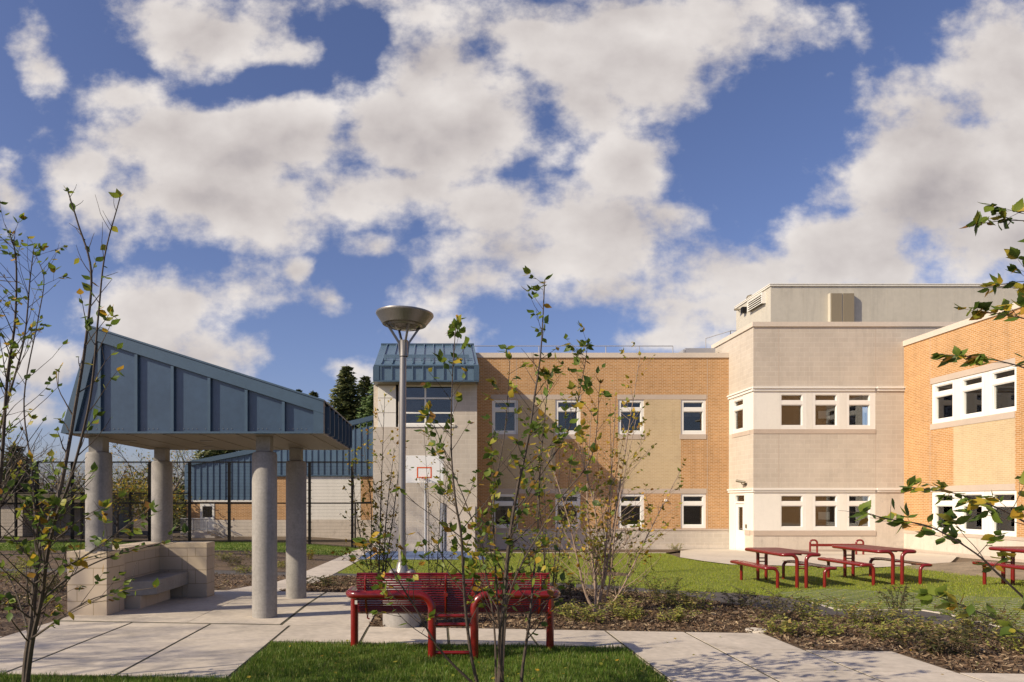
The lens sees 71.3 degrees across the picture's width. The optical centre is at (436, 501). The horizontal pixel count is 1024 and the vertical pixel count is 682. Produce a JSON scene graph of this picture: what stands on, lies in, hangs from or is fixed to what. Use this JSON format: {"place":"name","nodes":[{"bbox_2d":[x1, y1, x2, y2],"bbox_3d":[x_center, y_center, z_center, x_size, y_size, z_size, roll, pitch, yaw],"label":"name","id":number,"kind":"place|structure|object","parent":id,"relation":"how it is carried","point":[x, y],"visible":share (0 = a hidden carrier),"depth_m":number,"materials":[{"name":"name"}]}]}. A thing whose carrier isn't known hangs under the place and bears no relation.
{"place":"outdoors","nodes":[
{"label":"outdoors","id":0,"kind":"place"},
{"bbox_2d":[0,542,361,555],"bbox_3d":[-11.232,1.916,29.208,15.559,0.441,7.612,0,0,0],"label":"grass","id":1,"kind":"structure","parent":0,"point":[222,546],"depth_m":28.96,"materials":[{"name":"green plant"}]},
{"bbox_2d":[0,639,671,681],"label":"lawn","id":2,"kind":"structure","parent":0,"point":[487,668],"depth_m":6.25,"materials":[{"name":"plant"}]},
{"bbox_2d":[0,201,88,539],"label":"birch sapling","id":3,"kind":"object","parent":2,"relation":"on","point":[12,343],"visible":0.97,"depth_m":5.31,"materials":[{"name":"green plant"}]},
{"bbox_2d":[0,184,199,681],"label":"birch sapling","id":4,"kind":"object","parent":2,"relation":"on","point":[37,557],"visible":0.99,"depth_m":4.87,"materials":[{"name":"green plant"}]},
{"bbox_2d":[346,573,560,659],"bbox_3d":[0.155,1.099,6.920,2.036,0.853,0.676,0,0,0],"label":"park bench","id":5,"kind":"object","parent":2,"relation":"on","point":[365,601],"visible":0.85,"depth_m":6.71,"materials":[{"name":"red metal"}]},
{"bbox_2d":[348,266,613,681],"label":"birch sapling","id":6,"kind":"object","parent":2,"relation":"on","point":[473,564],"visible":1,"depth_m":5.21,"materials":[{"name":"green plant"}]},
{"bbox_2d":[0,569,1023,637],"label":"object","id":7,"kind":"structure","parent":0,"point":[925,614],"depth_m":11.50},
{"bbox_2d":[0,508,1023,649],"bbox_3d":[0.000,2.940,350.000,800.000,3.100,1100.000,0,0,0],"label":"ground","id":8,"kind":"structure","parent":0,"point":[177,533],"depth_m":36.66,"materials":[{"name":"green plant"}]},
{"bbox_2d":[1,446,40,491],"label":"spruce tree","id":9,"kind":"object","parent":8,"relation":"on","point":[4,474],"visible":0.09,"depth_m":43.73,"materials":[{"name":"green plant"}]},
{"bbox_2d":[0,430,66,538],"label":"bare tree","id":10,"kind":"object","parent":8,"relation":"on","point":[14,489],"visible":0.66,"depth_m":36.24,"materials":[{"name":"brown plant"}]},
{"bbox_2d":[2,449,64,491],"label":"bare tree","id":11,"kind":"object","parent":8,"relation":"on","point":[29,474],"visible":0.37,"depth_m":42.90,"materials":[{"name":"brown plant"}]},
{"bbox_2d":[1,492,136,535],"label":"brick outbuilding","id":12,"kind":"structure","parent":8,"relation":"on","point":[68,516],"depth_m":41.50,"materials":[{"name":"brick"}]},
{"bbox_2d":[1,492,187,538],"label":"fence","id":13,"kind":"object","parent":8,"relation":"on","point":[16,525],"visible":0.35,"depth_m":36.94,"materials":[{"name":"black metal"}]},
{"bbox_2d":[70,470,147,535],"bbox_3d":[-17.450,0.130,37.884,4.006,3.705,3.710,0,0,-18],"label":"bare tree","id":14,"kind":"object","parent":8,"relation":"on","point":[125,488],"visible":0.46,"depth_m":38.32,"materials":[{"name":"brown plant"}]},
{"bbox_2d":[46,465,181,518],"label":"woodland","id":15,"kind":"object","parent":8,"relation":"on","point":[137,506],"visible":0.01,"depth_m":90.02,"materials":[{"name":"green plant"}]},
{"bbox_2d":[109,443,152,528],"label":"bare tree","id":16,"kind":"object","parent":8,"relation":"on","point":[142,472],"visible":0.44,"depth_m":49.22,"materials":[{"name":"brown plant"}]},
{"bbox_2d":[0,572,285,636],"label":"mulch bed","id":17,"kind":"object","parent":8,"relation":"on","point":[5,625],"visible":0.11,"depth_m":9.57,"materials":[{"name":"brown soil"}]},
{"bbox_2d":[0,590,38,610],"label":"perennial plant","id":18,"kind":"object","parent":17,"relation":"on","point":[3,603],"visible":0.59,"depth_m":9.14,"materials":[{"name":"green plant"}]},
{"bbox_2d":[0,564,49,579],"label":"perennial plant","id":19,"kind":"object","parent":17,"relation":"on","point":[18,572],"visible":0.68,"depth_m":15.00,"materials":[{"name":"green plant"}]},
{"bbox_2d":[14,575,66,593],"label":"perennial plant","id":20,"kind":"object","parent":17,"relation":"on","point":[56,583],"visible":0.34,"depth_m":10.96,"materials":[{"name":"green plant"}]},
{"bbox_2d":[120,479,200,521],"bbox_3d":[-15.450,0.237,39.186,4.410,3.514,3.164,0,0,-24],"label":"bare tree","id":21,"kind":"object","parent":8,"relation":"on","point":[174,496],"visible":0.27,"depth_m":38.92,"materials":[{"name":"brown plant"}]},
{"bbox_2d":[123,450,200,492],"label":"bare tree","id":22,"kind":"object","parent":8,"relation":"on","point":[177,484],"visible":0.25,"depth_m":46.27,"materials":[{"name":"brown plant"}]},
{"bbox_2d":[0,550,340,571],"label":"mulch bed","id":23,"kind":"object","parent":8,"relation":"on","point":[222,565],"visible":0.25,"depth_m":21.97,"materials":[{"name":"brown soil"}]},
{"bbox_2d":[0,549,1014,668],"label":"ground cover","id":24,"kind":"object","parent":23,"relation":"on","point":[363,584],"visible":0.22,"depth_m":12.29,"materials":[{"name":"green plant"}]},
{"bbox_2d":[0,461,371,547],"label":"fence","id":25,"kind":"object","parent":8,"relation":"on","point":[353,519],"visible":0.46,"depth_m":32.14,"materials":[{"name":"black metal"}]},
{"bbox_2d":[173,450,241,530],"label":"tree","id":26,"kind":"object","parent":8,"relation":"on","point":[207,453],"visible":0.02,"depth_m":50.74,"materials":[{"name":"green plant"}]},
{"bbox_2d":[181,415,373,539],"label":"sports hall","id":27,"kind":"structure","parent":8,"relation":"on","point":[358,439],"depth_m":40.00,"materials":[{"name":"blue metal"}]},
{"bbox_2d":[200,504,213,529],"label":"door","id":28,"kind":"structure","parent":27,"relation":"in","point":[209,508],"depth_m":40.06,"materials":[{"name":"white paint"}]},
{"bbox_2d":[327,366,368,428],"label":"spruce tree","id":29,"kind":"object","parent":8,"relation":"on","point":[344,402],"visible":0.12,"depth_m":57.48,"materials":[{"name":"green plant"}]},
{"bbox_2d":[355,382,374,427],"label":"spruce tree","id":30,"kind":"object","parent":8,"relation":"on","point":[369,405],"visible":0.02,"depth_m":54.69,"materials":[{"name":"green plant"}]},
{"bbox_2d":[356,375,373,415],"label":"spruce tree","id":31,"kind":"object","parent":8,"relation":"on","point":[365,383],"visible":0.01,"depth_m":63.73,"materials":[{"name":"green plant"}]},
{"bbox_2d":[376,305,433,627],"bbox_3d":[-0.379,-0.348,8.360,0.683,3.792,0.684,0,0,0],"label":"lamp post","id":32,"kind":"object","parent":8,"relation":"on","point":[399,318],"visible":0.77,"depth_m":8.31,"materials":[{"name":"metal"}]},
{"bbox_2d":[359,551,484,559],"bbox_3d":[-0.565,2.012,26.965,4.570,0.125,5.730,0,0,0],"label":"basketball court","id":33,"kind":"object","parent":8,"relation":"on","point":[410,555],"visible":0.47,"depth_m":26.56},
{"bbox_2d":[406,456,443,552],"bbox_3d":[-0.485,0.174,27.465,1.209,3.944,1.365,0,0,43],"label":"basketball hoop","id":34,"kind":"object","parent":8,"relation":"on","point":[418,471],"visible":0.88,"depth_m":27.37,"materials":[{"name":"white"}]},
{"bbox_2d":[0,546,1023,681],"bbox_3d":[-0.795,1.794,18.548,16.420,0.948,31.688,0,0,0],"label":"walkway","id":35,"kind":"structure","parent":8,"relation":"on","point":[231,644],"depth_m":7.24,"materials":[{"name":"concrete"}]},
{"bbox_2d":[67,541,214,615],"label":"seat wall","id":36,"kind":"structure","parent":35,"relation":"on","point":[182,569],"depth_m":9.66,"materials":[{"name":"concrete"}]},
{"bbox_2d":[61,324,351,618],"bbox_3d":[-2.873,-0.324,9.725,3.164,3.570,2.714,0,0,0],"label":"garden shelter","id":37,"kind":"object","parent":35,"relation":"on","point":[161,402],"visible":0.98,"depth_m":8.43,"materials":[{"name":"blue metal"}]},
{"bbox_2d":[838,198,1023,644],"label":"birch sapling","id":38,"kind":"object","parent":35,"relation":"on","point":[949,603],"visible":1,"depth_m":4.01,"materials":[{"name":"green plant"}]},
{"bbox_2d":[0,571,1023,673],"bbox_3d":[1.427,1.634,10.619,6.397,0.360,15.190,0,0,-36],"label":"mulch bed","id":39,"kind":"object","parent":8,"relation":"on","point":[962,670],"visible":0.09,"depth_m":8.31,"materials":[{"name":"brown wood"}]},
{"bbox_2d":[306,575,349,586],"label":"perennial plant","id":40,"kind":"object","parent":39,"relation":"on","point":[326,582],"visible":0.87,"depth_m":13.21,"materials":[{"name":"green plant"}]},
{"bbox_2d":[331,387,413,589],"bbox_3d":[-1.028,-0.195,11.742,1.169,3.443,1.231,0,0,43],"label":"birch sapling","id":41,"kind":"object","parent":39,"relation":"on","point":[380,562],"visible":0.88,"depth_m":11.69,"materials":[{"name":"green plant"}]},
{"bbox_2d":[415,425,471,589],"bbox_3d":[0.105,0.119,12.192,0.973,2.906,0.828,0,0,0],"label":"birch sapling","id":42,"kind":"object","parent":39,"relation":"on","point":[442,520],"visible":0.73,"depth_m":12.26,"materials":[{"name":"green plant"}]},
{"bbox_2d":[505,408,584,589],"bbox_3d":[1.710,0.066,10.668,1.190,2.941,0.912,0,0,30],"label":"birch sapling","id":43,"kind":"object","parent":39,"relation":"on","point":[543,550],"visible":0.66,"depth_m":10.69,"materials":[{"name":"green plant"}]},
{"bbox_2d":[550,577,585,596],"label":"perennial plant","id":44,"kind":"object","parent":39,"relation":"on","point":[571,586],"visible":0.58,"depth_m":11.58,"materials":[{"name":"green plant"}]},
{"bbox_2d":[558,603,626,624],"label":"perennial plant","id":45,"kind":"object","parent":39,"relation":"on","point":[591,615],"visible":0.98,"depth_m":8.80,"materials":[{"name":"green plant"}]},
{"bbox_2d":[522,342,685,613],"bbox_3d":[2.187,-0.360,9.711,2.205,3.795,1.359,0,0,26],"label":"birch sapling","id":46,"kind":"object","parent":39,"relation":"on","point":[595,544],"visible":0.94,"depth_m":9.63,"materials":[{"name":"green plant"}]},
{"bbox_2d":[597,594,641,617],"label":"perennial plant","id":47,"kind":"object","parent":39,"relation":"on","point":[617,600],"visible":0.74,"depth_m":9.36,"materials":[{"name":"green plant"}]},
{"bbox_2d":[606,583,639,598],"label":"perennial plant","id":48,"kind":"object","parent":39,"relation":"on","point":[617,590],"visible":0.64,"depth_m":11.15,"materials":[{"name":"green plant"}]},
{"bbox_2d":[614,606,651,621],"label":"perennial plant","id":49,"kind":"object","parent":39,"relation":"on","point":[633,612],"visible":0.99,"depth_m":8.93,"materials":[{"name":"green plant"}]},
{"bbox_2d":[620,574,685,603],"bbox_3d":[3.337,1.305,10.789,0.982,0.476,0.966,0,0,25],"label":"perennial plant","id":50,"kind":"object","parent":39,"relation":"on","point":[661,586],"visible":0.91,"depth_m":10.68,"materials":[{"name":"green plant"}]},
{"bbox_2d":[646,586,696,605],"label":"perennial plant","id":51,"kind":"object","parent":39,"relation":"on","point":[668,598],"visible":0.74,"depth_m":10.42,"materials":[{"name":"green plant"}]},
{"bbox_2d":[657,604,701,622],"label":"perennial plant","id":52,"kind":"object","parent":39,"relation":"on","point":[678,615],"visible":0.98,"depth_m":8.84,"materials":[{"name":"green plant"}]},
{"bbox_2d":[667,587,718,612],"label":"perennial plant","id":53,"kind":"object","parent":39,"relation":"on","point":[691,605],"visible":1,"depth_m":9.85,"materials":[{"name":"green plant"}]},
{"bbox_2d":[719,588,767,607],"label":"perennial plant","id":54,"kind":"object","parent":39,"relation":"on","point":[731,600],"visible":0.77,"depth_m":10.43,"materials":[{"name":"green plant"}]},
{"bbox_2d":[725,585,811,622],"bbox_3d":[4.310,1.339,9.183,0.991,0.408,1.260,0,0,0],"label":"perennial plant","id":55,"kind":"object","parent":39,"relation":"on","point":[778,604],"visible":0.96,"depth_m":9.15,"materials":[{"name":"green plant"}]},
{"bbox_2d":[748,613,811,635],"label":"perennial plant","id":56,"kind":"object","parent":39,"relation":"on","point":[785,626],"visible":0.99,"depth_m":8.12,"materials":[{"name":"green plant"}]},
{"bbox_2d":[787,597,833,617],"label":"perennial plant","id":57,"kind":"object","parent":39,"relation":"on","point":[812,612],"visible":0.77,"depth_m":9.35,"materials":[{"name":"green plant"}]},
{"bbox_2d":[790,613,846,636],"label":"perennial plant","id":58,"kind":"object","parent":39,"relation":"on","point":[822,628],"visible":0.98,"depth_m":8.11,"materials":[{"name":"green plant"}]},
{"bbox_2d":[818,592,901,625],"bbox_3d":[5.285,1.357,8.846,0.818,0.396,0.782,0,0,0],"label":"perennial plant","id":59,"kind":"object","parent":39,"relation":"on","point":[856,620],"visible":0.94,"depth_m":8.85,"materials":[{"name":"green plant"}]},
{"bbox_2d":[848,599,906,623],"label":"perennial plant","id":60,"kind":"object","parent":39,"relation":"on","point":[885,614],"visible":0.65,"depth_m":9.02,"materials":[{"name":"green plant"}]},
{"bbox_2d":[842,620,915,640],"bbox_3d":[5.038,1.438,8.058,0.645,0.232,0.782,0,0,0],"label":"perennial plant","id":61,"kind":"object","parent":39,"relation":"on","point":[876,629],"visible":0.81,"depth_m":7.95,"materials":[{"name":"green plant"}]},
{"bbox_2d":[874,584,920,621],"bbox_3d":[6.112,1.324,9.343,0.551,0.489,0.448,0,0,0],"label":"perennial plant","id":62,"kind":"object","parent":39,"relation":"on","point":[904,595],"visible":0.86,"depth_m":9.36,"materials":[{"name":"green plant"}]},
{"bbox_2d":[863,619,985,655],"bbox_3d":[5.035,1.415,7.279,0.859,0.311,0.914,0,0,0],"label":"perennial plant","id":63,"kind":"object","parent":39,"relation":"on","point":[931,646],"visible":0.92,"depth_m":7.22,"materials":[{"name":"green plant"}]},
{"bbox_2d":[871,610,980,634],"bbox_3d":[5.654,1.423,8.248,1.091,0.280,0.952,0,0,35],"label":"perennial plant","id":64,"kind":"object","parent":39,"relation":"on","point":[930,626],"visible":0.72,"depth_m":8.29,"materials":[{"name":"green plant"}]},
{"bbox_2d":[902,622,994,657],"bbox_3d":[5.180,1.410,7.207,0.958,0.327,0.629,0,0,-29],"label":"perennial plant","id":65,"kind":"object","parent":39,"relation":"on","point":[964,638],"visible":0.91,"depth_m":7.15,"materials":[{"name":"green plant"}]},
{"bbox_2d":[931,601,1023,642],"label":"perennial plant","id":66,"kind":"object","parent":39,"relation":"on","point":[987,618],"visible":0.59,"depth_m":7.96,"materials":[{"name":"green plant"}]},
{"bbox_2d":[936,603,1022,635],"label":"perennial plant","id":67,"kind":"object","parent":39,"relation":"on","point":[970,622],"visible":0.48,"depth_m":8.26,"materials":[{"name":"green plant"}]},
{"bbox_2d":[974,617,1023,653],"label":"perennial plant","id":68,"kind":"object","parent":39,"relation":"on","point":[1019,643],"visible":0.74,"depth_m":7.40,"materials":[{"name":"green plant"}]},
{"bbox_2d":[477,549,688,552],"bbox_3d":[6.625,2.101,30.350,9.750,0.101,3.600,0,0,0],"label":"wall bed","id":69,"kind":"object","parent":8,"relation":"on","point":[621,550],"visible":0.45,"depth_m":30.72,"materials":[{"name":"brown soil"}]},
{"bbox_2d":[373,283,1023,562],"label":"school building","id":70,"kind":"structure","parent":8,"relation":"on","point":[754,419],"depth_m":29.85,"materials":[{"name":"stone"}]},
{"bbox_2d":[406,386,452,423],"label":"window","id":71,"kind":"structure","parent":70,"relation":"in","point":[441,403],"depth_m":31.10,"materials":[{"name":"glass"}]},
{"bbox_2d":[446,506,474,550],"bbox_3d":[1.002,1.151,29.819,1.214,1.977,0.038,0,0,0],"label":"service door","id":72,"kind":"structure","parent":70,"relation":"in","point":[450,515],"depth_m":29.80,"materials":[{"name":"metal"}]},
{"bbox_2d":[492,400,517,433],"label":"window","id":73,"kind":"structure","parent":70,"relation":"in","point":[498,415],"depth_m":33.15,"materials":[{"name":"glass"}]},
{"bbox_2d":[492,494,517,527],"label":"window","id":74,"kind":"structure","parent":70,"relation":"in","point":[505,501],"depth_m":32.41,"materials":[{"name":"white paint"}]},
{"bbox_2d":[555,400,579,433],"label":"window","id":75,"kind":"structure","parent":70,"relation":"in","point":[559,413],"depth_m":32.50,"materials":[{"name":"glass"}]},
{"bbox_2d":[555,494,579,527],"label":"window","id":76,"kind":"structure","parent":70,"relation":"in","point":[574,496],"depth_m":32.27,"materials":[{"name":"white paint"}]},
{"bbox_2d":[618,400,643,433],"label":"window","id":77,"kind":"structure","parent":70,"relation":"in","point":[637,404],"depth_m":32.27,"materials":[{"name":"white paint"}]},
{"bbox_2d":[618,494,643,527],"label":"window","id":78,"kind":"structure","parent":70,"relation":"in","point":[640,507],"depth_m":32.27,"materials":[{"name":"white paint"}]},
{"bbox_2d":[681,400,705,433],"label":"window","id":79,"kind":"structure","parent":70,"relation":"in","point":[693,412],"depth_m":32.27,"materials":[{"name":"white paint"}]},
{"bbox_2d":[681,494,705,527],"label":"window","id":80,"kind":"structure","parent":70,"relation":"in","point":[693,507],"depth_m":32.27,"materials":[{"name":"white paint"}]},
{"bbox_2d":[733,396,742,433],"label":"window","id":81,"kind":"structure","parent":70,"relation":"in","point":[738,402],"depth_m":31.42,"materials":[{"name":"white paint"}]},
{"bbox_2d":[735,494,743,550],"bbox_3d":[13.325,0.900,31.090,0.210,2.521,1.057,0,0,0],"label":"door","id":82,"kind":"structure","parent":70,"relation":"in","point":[739,498],"depth_m":31.22,"materials":[{"name":"white paint"}]},
{"bbox_2d":[780,392,805,428],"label":"window","id":83,"kind":"structure","parent":70,"relation":"in","point":[792,404],"depth_m":29.77,"materials":[{"name":"white paint"}]},
{"bbox_2d":[780,493,805,530],"bbox_3d":[14.919,0.409,29.818,1.129,1.574,0.225,0,0,0],"label":"window","id":84,"kind":"structure","parent":70,"relation":"in","point":[792,505],"depth_m":29.90,"materials":[{"name":"white paint"}]},
{"bbox_2d":[812,392,838,428],"bbox_3d":[16.327,-3.836,29.818,1.134,1.558,0.225,0,0,0],"label":"window","id":85,"kind":"structure","parent":70,"relation":"in","point":[825,405],"depth_m":29.77,"materials":[{"name":"white paint"}]},
{"bbox_2d":[812,493,838,530],"bbox_3d":[16.327,0.409,29.818,1.134,1.574,0.225,0,0,0],"label":"window","id":86,"kind":"structure","parent":70,"relation":"in","point":[825,506],"depth_m":29.76,"materials":[{"name":"white paint"}]},
{"bbox_2d":[847,392,873,428],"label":"window","id":87,"kind":"structure","parent":70,"relation":"in","point":[855,402],"depth_m":29.71,"materials":[{"name":"white paint"}]},
{"bbox_2d":[847,493,873,530],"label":"window","id":88,"kind":"structure","parent":70,"relation":"in","point":[854,500],"depth_m":29.71,"materials":[{"name":"white paint"}]},
{"bbox_2d":[933,379,954,423],"bbox_3d":[19.683,-3.870,27.421,0.115,1.574,1.169,0,0,0],"label":"window","id":89,"kind":"structure","parent":70,"relation":"in","point":[943,392],"depth_m":27.48,"materials":[{"name":"white paint"}]},
{"bbox_2d":[933,492,954,532],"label":"window","id":90,"kind":"structure","parent":70,"relation":"in","point":[942,507],"depth_m":27.62,"materials":[{"name":"white paint"}]},
{"bbox_2d":[960,372,983,419],"bbox_3d":[19.683,-3.870,25.967,0.115,1.574,1.159,0,0,0],"label":"window","id":91,"kind":"structure","parent":70,"relation":"in","point":[972,386],"depth_m":26.04,"materials":[{"name":"white paint"}]},
{"bbox_2d":[960,491,983,534],"bbox_3d":[19.683,0.393,25.967,0.115,1.569,1.159,0,0,0],"label":"window","id":92,"kind":"structure","parent":70,"relation":"in","point":[975,527],"depth_m":25.98,"materials":[{"name":"white paint"}]},
{"bbox_2d":[990,364,1016,414],"bbox_3d":[19.683,-3.870,24.536,0.115,1.574,1.193,0,0,0],"label":"window","id":93,"kind":"structure","parent":70,"relation":"in","point":[1003,381],"depth_m":24.60,"materials":[{"name":"white paint"}]},
{"bbox_2d":[990,490,1016,536],"bbox_3d":[19.683,0.393,24.536,0.115,1.569,1.193,0,0,0],"label":"window","id":94,"kind":"structure","parent":70,"relation":"in","point":[1010,497],"depth_m":24.52,"materials":[{"name":"white paint"}]},
{"bbox_2d":[485,552,999,626],"bbox_3d":[5.550,1.834,18.653,7.301,0.560,19.893,0,0,0],"label":"kerb edging","id":95,"kind":"object","parent":8,"relation":"on","point":[812,602],"visible":0.16,"depth_m":10.48,"materials":[{"name":"concrete"}]},
{"bbox_2d":[680,549,956,566],"bbox_3d":[13.629,1.942,25.045,9.841,0.410,12.798,0,0,22],"label":"entrance pad","id":96,"kind":"object","parent":8,"relation":"on","point":[725,556],"visible":0.73,"depth_m":25.30,"materials":[{"name":"concrete"}]},
{"bbox_2d":[809,539,863,554],"bbox_3d":[15.363,1.751,27.200,2.117,0.646,0.100,0,0,0],"label":"hoop rail","id":97,"kind":"object","parent":96,"relation":"on","point":[817,544],"visible":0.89,"depth_m":27.16,"materials":[{"name":"red metal"}]},
{"bbox_2d":[0,0,1023,500],"label":"sky","id":98,"kind":"structure","parent":0,"point":[287,173],"materials":[{"name":"blue"}]},
{"bbox_2d":[338,552,1023,628],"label":"lawn","id":99,"kind":"structure","parent":0,"point":[801,574],"depth_m":16.90,"materials":[{"name":"plant"}]},
{"bbox_2d":[585,398,631,569],"bbox_3d":[4.353,-0.502,18.204,1.013,4.758,1.040,0,0,-29],"label":"birch sapling","id":100,"kind":"object","parent":99,"relation":"on","point":[611,489],"visible":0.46,"depth_m":18.16,"materials":[{"name":"green plant"}]},
{"bbox_2d":[730,547,836,587],"bbox_3d":[7.740,1.486,15.935,1.588,0.808,1.904,0,0,0],"label":"picnic table","id":101,"kind":"object","parent":99,"relation":"on","point":[775,551],"visible":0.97,"depth_m":15.48,"materials":[{"name":"red metal"}]},
{"bbox_2d":[817,545,932,585],"bbox_3d":[9.840,1.424,16.010,1.588,0.807,1.854,0,0,0],"label":"picnic table","id":102,"kind":"object","parent":99,"relation":"on","point":[845,562],"visible":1,"depth_m":15.53,"materials":[{"name":"red metal"}]},
{"bbox_2d":[779,588,1023,629],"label":"turf pavers","id":103,"kind":"object","parent":99,"relation":"on","point":[1014,602],"visible":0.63,"depth_m":11.48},
{"bbox_2d":[972,546,1023,584],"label":"picnic table","id":104,"kind":"object","parent":99,"relation":"on","point":[1012,566],"visible":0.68,"depth_m":14.44,"materials":[{"name":"red metal"}]},
{"bbox_2d":[895,561,1023,579],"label":"earth mound","id":105,"kind":"object","parent":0,"point":[967,568],"visible":0.37,"depth_m":17.51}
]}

